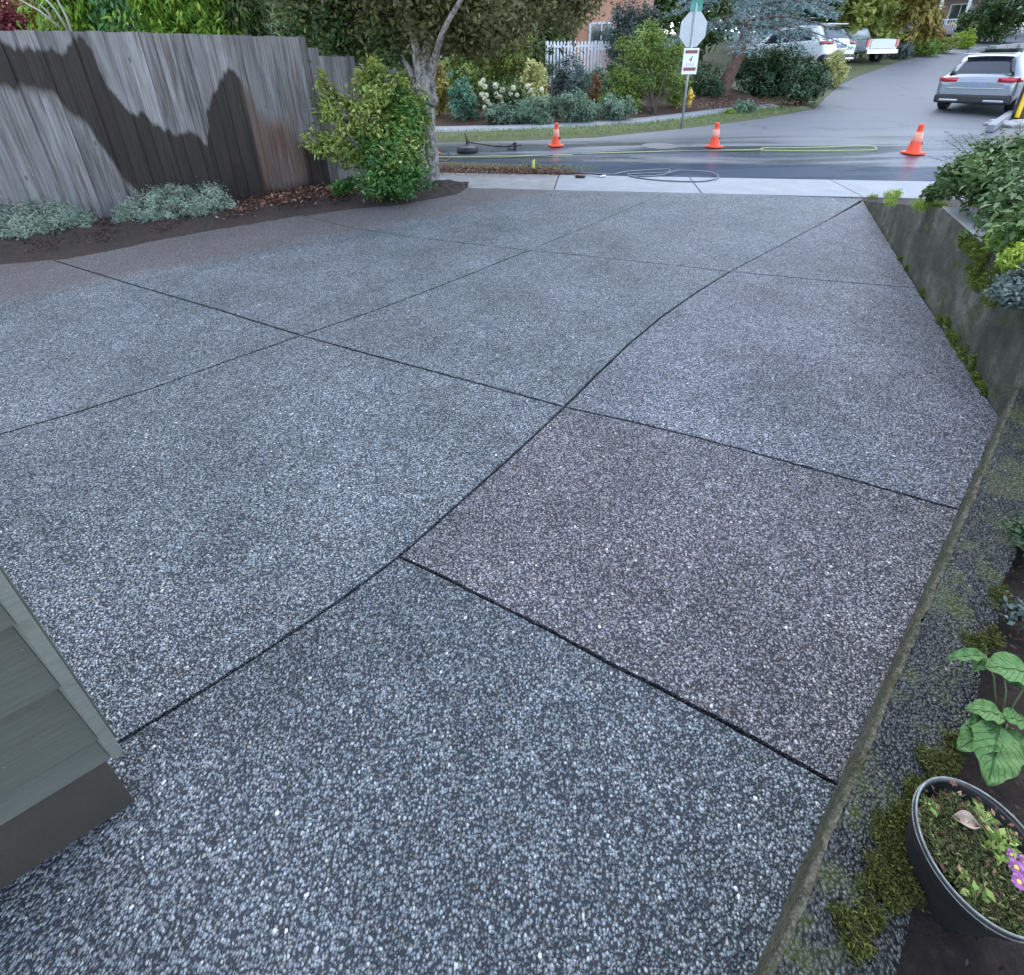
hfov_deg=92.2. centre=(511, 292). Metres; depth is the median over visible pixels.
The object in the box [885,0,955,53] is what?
background tree
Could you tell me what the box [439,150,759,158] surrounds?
pressure hose
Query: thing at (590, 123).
sidewalk
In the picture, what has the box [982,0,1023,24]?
background tree
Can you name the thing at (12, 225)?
sage shrub
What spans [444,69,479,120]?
teal shrub
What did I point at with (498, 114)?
ground shrub
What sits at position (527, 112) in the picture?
ground shrub
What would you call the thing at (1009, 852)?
primrose
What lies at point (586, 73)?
garden hedge
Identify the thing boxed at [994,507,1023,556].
weed
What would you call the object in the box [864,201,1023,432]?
retaining wall
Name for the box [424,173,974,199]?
sidewalk
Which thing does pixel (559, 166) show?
fallen leaves
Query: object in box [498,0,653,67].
peach house
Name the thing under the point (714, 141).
traffic cone
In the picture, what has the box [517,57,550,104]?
yellowing shrub
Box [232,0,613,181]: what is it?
gnarled tree
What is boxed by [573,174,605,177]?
spray lance
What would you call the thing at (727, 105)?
leaf litter
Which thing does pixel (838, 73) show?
variegated bush
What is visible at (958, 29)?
evergreen hedge
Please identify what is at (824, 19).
background tree
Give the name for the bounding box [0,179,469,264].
soil bed
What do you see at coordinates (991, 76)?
silver suv
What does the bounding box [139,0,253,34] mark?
cypress tree
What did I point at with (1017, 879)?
primrose
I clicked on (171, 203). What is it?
sage shrub
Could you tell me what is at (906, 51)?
clipped hedge
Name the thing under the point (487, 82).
garden hedge
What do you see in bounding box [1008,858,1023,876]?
primrose
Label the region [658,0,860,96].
blue spruce
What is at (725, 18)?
background tree
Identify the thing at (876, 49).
pickup truck
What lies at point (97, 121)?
wood fence
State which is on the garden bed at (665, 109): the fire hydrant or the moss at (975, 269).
the fire hydrant
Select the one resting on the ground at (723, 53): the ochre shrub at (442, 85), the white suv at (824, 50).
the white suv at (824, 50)
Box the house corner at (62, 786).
[0,564,134,889]
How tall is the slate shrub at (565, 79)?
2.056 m
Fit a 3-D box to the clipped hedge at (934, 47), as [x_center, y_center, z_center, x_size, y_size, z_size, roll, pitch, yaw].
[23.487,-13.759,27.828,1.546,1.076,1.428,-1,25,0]
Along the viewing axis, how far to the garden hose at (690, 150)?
9.11 m
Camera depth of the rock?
11.54 m
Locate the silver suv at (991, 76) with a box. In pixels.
[933,47,1023,111]
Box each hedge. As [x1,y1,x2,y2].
[436,55,478,100]
[472,60,511,96]
[518,29,557,88]
[574,64,617,99]
[606,53,644,97]
[682,59,727,98]
[886,40,915,59]
[913,39,944,56]
[938,31,963,52]
[953,8,987,40]
[955,27,977,48]
[956,0,1023,43]
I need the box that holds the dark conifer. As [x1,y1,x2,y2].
[595,0,669,89]
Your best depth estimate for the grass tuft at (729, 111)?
14.06 m
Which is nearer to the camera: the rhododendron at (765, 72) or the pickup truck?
the rhododendron at (765, 72)
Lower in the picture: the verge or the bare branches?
the verge
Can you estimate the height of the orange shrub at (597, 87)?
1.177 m
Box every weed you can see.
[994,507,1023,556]
[999,582,1023,637]
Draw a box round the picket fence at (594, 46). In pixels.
[545,40,619,82]
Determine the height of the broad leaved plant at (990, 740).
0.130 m
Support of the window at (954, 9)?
in the porch house at (954, 8)
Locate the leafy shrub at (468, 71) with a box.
[441,50,494,106]
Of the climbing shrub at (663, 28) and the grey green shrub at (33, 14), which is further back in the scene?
the climbing shrub at (663, 28)
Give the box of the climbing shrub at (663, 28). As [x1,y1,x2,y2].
[637,9,683,94]
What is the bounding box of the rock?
[1002,122,1022,127]
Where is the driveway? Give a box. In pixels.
[0,188,998,974]
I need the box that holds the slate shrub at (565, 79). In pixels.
[547,42,591,108]
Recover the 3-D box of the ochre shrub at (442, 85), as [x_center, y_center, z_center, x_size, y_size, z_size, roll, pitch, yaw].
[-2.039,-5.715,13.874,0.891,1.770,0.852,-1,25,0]
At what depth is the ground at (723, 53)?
25.70 m
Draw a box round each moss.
[820,582,1018,971]
[852,738,958,919]
[884,194,954,212]
[896,255,988,397]
[956,228,1000,309]
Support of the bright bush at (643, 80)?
on the garden bed at (665, 109)
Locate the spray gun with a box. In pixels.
[495,142,515,149]
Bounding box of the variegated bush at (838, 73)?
[824,47,850,87]
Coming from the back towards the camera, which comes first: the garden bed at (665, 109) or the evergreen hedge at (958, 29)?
the evergreen hedge at (958, 29)
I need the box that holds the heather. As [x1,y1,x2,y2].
[731,99,759,112]
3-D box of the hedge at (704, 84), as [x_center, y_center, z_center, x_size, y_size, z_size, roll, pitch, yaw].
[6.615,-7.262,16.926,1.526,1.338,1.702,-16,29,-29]
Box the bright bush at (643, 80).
[597,16,694,114]
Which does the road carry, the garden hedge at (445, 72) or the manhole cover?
the manhole cover
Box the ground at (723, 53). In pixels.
[307,33,997,924]
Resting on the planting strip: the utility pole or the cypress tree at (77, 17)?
the cypress tree at (77, 17)
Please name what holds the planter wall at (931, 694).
on the ground at (723, 53)
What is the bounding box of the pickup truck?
[845,26,899,62]
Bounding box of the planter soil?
[896,538,1023,974]
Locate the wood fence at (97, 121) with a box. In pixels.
[0,30,366,221]
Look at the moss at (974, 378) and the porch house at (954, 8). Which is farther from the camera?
the porch house at (954, 8)
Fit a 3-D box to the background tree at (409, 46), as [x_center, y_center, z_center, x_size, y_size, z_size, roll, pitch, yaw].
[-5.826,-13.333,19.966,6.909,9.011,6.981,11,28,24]
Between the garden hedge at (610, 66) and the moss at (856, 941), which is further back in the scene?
the garden hedge at (610, 66)
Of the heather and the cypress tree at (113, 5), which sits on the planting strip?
the cypress tree at (113, 5)
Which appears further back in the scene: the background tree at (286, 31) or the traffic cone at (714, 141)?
the background tree at (286, 31)
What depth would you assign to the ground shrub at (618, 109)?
13.30 m
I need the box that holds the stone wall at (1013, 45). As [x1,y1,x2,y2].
[988,43,1023,48]
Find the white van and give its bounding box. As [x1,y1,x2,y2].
[747,17,823,46]
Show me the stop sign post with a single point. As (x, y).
(693, 28)
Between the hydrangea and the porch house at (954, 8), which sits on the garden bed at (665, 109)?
the hydrangea
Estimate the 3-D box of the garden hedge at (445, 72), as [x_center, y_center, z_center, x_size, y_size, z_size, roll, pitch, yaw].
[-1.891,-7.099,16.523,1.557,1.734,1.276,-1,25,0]
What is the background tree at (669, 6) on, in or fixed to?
on the ground at (723, 53)
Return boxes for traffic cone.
[548,123,563,146]
[705,122,722,147]
[900,124,925,154]
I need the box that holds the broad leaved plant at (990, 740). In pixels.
[946,648,1023,785]
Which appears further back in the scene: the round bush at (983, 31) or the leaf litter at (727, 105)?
the round bush at (983, 31)
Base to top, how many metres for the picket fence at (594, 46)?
1.474 m
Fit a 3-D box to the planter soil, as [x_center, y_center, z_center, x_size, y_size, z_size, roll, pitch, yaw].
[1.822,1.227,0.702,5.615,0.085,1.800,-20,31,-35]
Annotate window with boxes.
[588,22,613,49]
[945,3,972,24]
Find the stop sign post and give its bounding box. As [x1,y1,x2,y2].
[679,0,706,128]
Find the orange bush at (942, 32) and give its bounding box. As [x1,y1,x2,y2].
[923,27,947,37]
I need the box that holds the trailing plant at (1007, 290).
[981,262,1023,312]
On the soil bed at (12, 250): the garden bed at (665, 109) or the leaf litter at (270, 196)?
the leaf litter at (270, 196)
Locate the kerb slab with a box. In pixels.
[985,110,1012,131]
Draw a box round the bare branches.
[20,0,72,30]
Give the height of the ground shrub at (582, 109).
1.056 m
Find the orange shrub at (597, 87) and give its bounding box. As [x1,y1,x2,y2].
[587,71,604,104]
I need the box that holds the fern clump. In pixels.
[979,210,1023,273]
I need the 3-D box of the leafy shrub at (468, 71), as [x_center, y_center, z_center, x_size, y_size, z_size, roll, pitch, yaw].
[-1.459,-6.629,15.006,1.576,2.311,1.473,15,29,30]
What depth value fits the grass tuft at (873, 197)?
5.97 m
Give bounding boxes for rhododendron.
[726,38,816,97]
[780,60,832,104]
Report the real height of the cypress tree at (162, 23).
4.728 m
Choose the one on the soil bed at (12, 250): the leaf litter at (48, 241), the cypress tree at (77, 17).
the leaf litter at (48, 241)
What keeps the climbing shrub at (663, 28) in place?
on the garden bed at (665, 109)
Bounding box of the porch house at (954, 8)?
[915,0,986,34]
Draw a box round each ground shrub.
[482,97,517,124]
[513,89,558,124]
[547,84,602,122]
[596,92,636,120]
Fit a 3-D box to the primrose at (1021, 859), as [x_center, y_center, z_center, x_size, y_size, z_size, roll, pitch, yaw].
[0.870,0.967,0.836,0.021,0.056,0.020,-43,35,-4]
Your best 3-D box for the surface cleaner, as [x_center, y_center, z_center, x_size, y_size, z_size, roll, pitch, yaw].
[-0.448,-2.918,9.540,1.256,0.347,0.410,-1,25,0]
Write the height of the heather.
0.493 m
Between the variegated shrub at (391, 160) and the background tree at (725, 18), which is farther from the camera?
the background tree at (725, 18)
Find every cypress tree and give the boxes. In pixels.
[17,0,143,31]
[60,0,151,31]
[99,0,224,33]
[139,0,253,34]
[216,0,300,35]
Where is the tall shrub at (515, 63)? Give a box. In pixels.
[473,29,543,102]
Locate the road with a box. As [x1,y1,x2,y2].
[417,27,1023,181]
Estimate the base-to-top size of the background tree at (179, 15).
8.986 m
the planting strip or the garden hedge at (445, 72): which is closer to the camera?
the planting strip
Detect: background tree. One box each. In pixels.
[0,0,132,30]
[6,0,285,32]
[241,0,387,95]
[268,6,289,33]
[356,0,445,80]
[525,0,574,72]
[653,0,742,61]
[706,0,756,39]
[722,0,770,34]
[728,0,841,40]
[811,0,907,58]
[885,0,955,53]
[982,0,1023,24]
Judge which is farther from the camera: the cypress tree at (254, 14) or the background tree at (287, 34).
the background tree at (287, 34)
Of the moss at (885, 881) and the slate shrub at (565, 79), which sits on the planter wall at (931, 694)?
the moss at (885, 881)
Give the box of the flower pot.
[904,776,1023,943]
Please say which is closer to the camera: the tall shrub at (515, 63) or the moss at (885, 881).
the moss at (885, 881)
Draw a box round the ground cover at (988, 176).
[918,120,1023,252]
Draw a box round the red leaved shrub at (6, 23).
[0,0,35,30]
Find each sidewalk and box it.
[373,104,779,131]
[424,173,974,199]
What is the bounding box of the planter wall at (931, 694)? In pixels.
[753,385,1023,974]
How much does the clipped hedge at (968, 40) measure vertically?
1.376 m
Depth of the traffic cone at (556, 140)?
9.92 m
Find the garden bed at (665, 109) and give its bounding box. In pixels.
[357,66,761,125]
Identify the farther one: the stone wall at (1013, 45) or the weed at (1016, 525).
the stone wall at (1013, 45)
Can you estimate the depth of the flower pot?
0.85 m
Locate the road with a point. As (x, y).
(886, 111)
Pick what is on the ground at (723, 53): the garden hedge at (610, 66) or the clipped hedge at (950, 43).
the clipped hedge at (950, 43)
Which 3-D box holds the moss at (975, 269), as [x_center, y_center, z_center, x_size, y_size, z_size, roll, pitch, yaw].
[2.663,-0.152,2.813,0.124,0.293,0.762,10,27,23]
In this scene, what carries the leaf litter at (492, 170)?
on the planting strip
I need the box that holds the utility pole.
[1011,85,1023,118]
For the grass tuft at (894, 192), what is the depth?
5.99 m
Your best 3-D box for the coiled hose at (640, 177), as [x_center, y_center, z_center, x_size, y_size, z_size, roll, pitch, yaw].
[1.960,-1.728,7.280,2.125,0.027,0.885,-1,25,0]
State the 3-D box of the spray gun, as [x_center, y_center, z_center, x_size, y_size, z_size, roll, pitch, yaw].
[-0.125,-2.868,9.677,0.426,0.150,0.056,-6,26,-10]
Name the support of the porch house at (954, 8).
on the ground at (723, 53)
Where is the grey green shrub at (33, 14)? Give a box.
[1,0,61,30]
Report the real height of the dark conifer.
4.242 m
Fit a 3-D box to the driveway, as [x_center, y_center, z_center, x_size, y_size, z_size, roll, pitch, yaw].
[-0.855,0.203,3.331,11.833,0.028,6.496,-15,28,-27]
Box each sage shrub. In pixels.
[0,189,104,240]
[110,179,240,223]
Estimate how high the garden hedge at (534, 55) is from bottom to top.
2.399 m
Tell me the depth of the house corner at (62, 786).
0.97 m
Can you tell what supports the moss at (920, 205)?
on the retaining wall at (932, 254)
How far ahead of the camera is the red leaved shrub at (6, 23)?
8.34 m
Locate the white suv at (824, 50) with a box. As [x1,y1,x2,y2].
[743,22,856,65]
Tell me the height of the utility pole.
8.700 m
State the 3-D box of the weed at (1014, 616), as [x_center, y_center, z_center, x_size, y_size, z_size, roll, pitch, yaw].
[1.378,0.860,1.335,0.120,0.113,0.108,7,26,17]
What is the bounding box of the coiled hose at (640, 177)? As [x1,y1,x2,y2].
[584,169,718,181]
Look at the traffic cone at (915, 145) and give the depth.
8.56 m
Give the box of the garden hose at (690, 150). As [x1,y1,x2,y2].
[439,145,876,156]
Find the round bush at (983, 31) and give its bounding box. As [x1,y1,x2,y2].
[960,18,992,41]
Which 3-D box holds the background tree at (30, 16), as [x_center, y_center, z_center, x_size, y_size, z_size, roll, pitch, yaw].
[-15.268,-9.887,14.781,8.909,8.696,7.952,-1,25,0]
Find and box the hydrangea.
[477,74,544,120]
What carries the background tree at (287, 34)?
on the garden bed at (665, 109)
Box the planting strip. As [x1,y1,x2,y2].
[421,161,600,175]
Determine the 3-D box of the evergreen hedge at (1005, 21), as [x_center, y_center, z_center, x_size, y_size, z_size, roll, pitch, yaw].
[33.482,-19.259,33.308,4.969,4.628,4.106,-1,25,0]
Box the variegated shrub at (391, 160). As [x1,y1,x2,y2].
[296,53,439,203]
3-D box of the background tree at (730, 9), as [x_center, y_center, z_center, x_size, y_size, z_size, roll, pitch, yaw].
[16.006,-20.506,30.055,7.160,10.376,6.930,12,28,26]
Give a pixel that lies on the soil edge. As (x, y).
(907, 201)
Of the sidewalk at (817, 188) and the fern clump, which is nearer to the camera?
the fern clump
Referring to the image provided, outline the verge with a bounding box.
[436,106,811,142]
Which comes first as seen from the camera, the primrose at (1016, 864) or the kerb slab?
the primrose at (1016, 864)
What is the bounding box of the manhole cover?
[641,143,677,148]
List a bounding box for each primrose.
[1006,849,1016,858]
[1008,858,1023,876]
[1010,872,1023,889]
[1017,854,1023,865]
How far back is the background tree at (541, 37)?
20.84 m
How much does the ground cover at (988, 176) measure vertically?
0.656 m
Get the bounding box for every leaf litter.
[20,181,395,253]
[204,181,370,218]
[439,164,574,175]
[654,96,823,108]
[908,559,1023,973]
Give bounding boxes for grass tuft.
[723,108,736,113]
[867,193,878,198]
[883,188,902,198]
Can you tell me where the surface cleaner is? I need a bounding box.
[457,133,520,152]
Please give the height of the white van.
1.865 m
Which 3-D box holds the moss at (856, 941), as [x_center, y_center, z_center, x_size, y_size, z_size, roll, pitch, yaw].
[0.980,0.976,1.112,1.068,0.060,0.104,-18,30,-33]
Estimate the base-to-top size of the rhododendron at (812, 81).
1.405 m
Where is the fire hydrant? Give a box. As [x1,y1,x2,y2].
[686,87,694,107]
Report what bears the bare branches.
on the ground at (723, 53)
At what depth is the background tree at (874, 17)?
26.16 m
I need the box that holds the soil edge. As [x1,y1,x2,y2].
[852,197,990,212]
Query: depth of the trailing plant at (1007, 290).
2.21 m
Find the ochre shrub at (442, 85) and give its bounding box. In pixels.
[430,56,453,116]

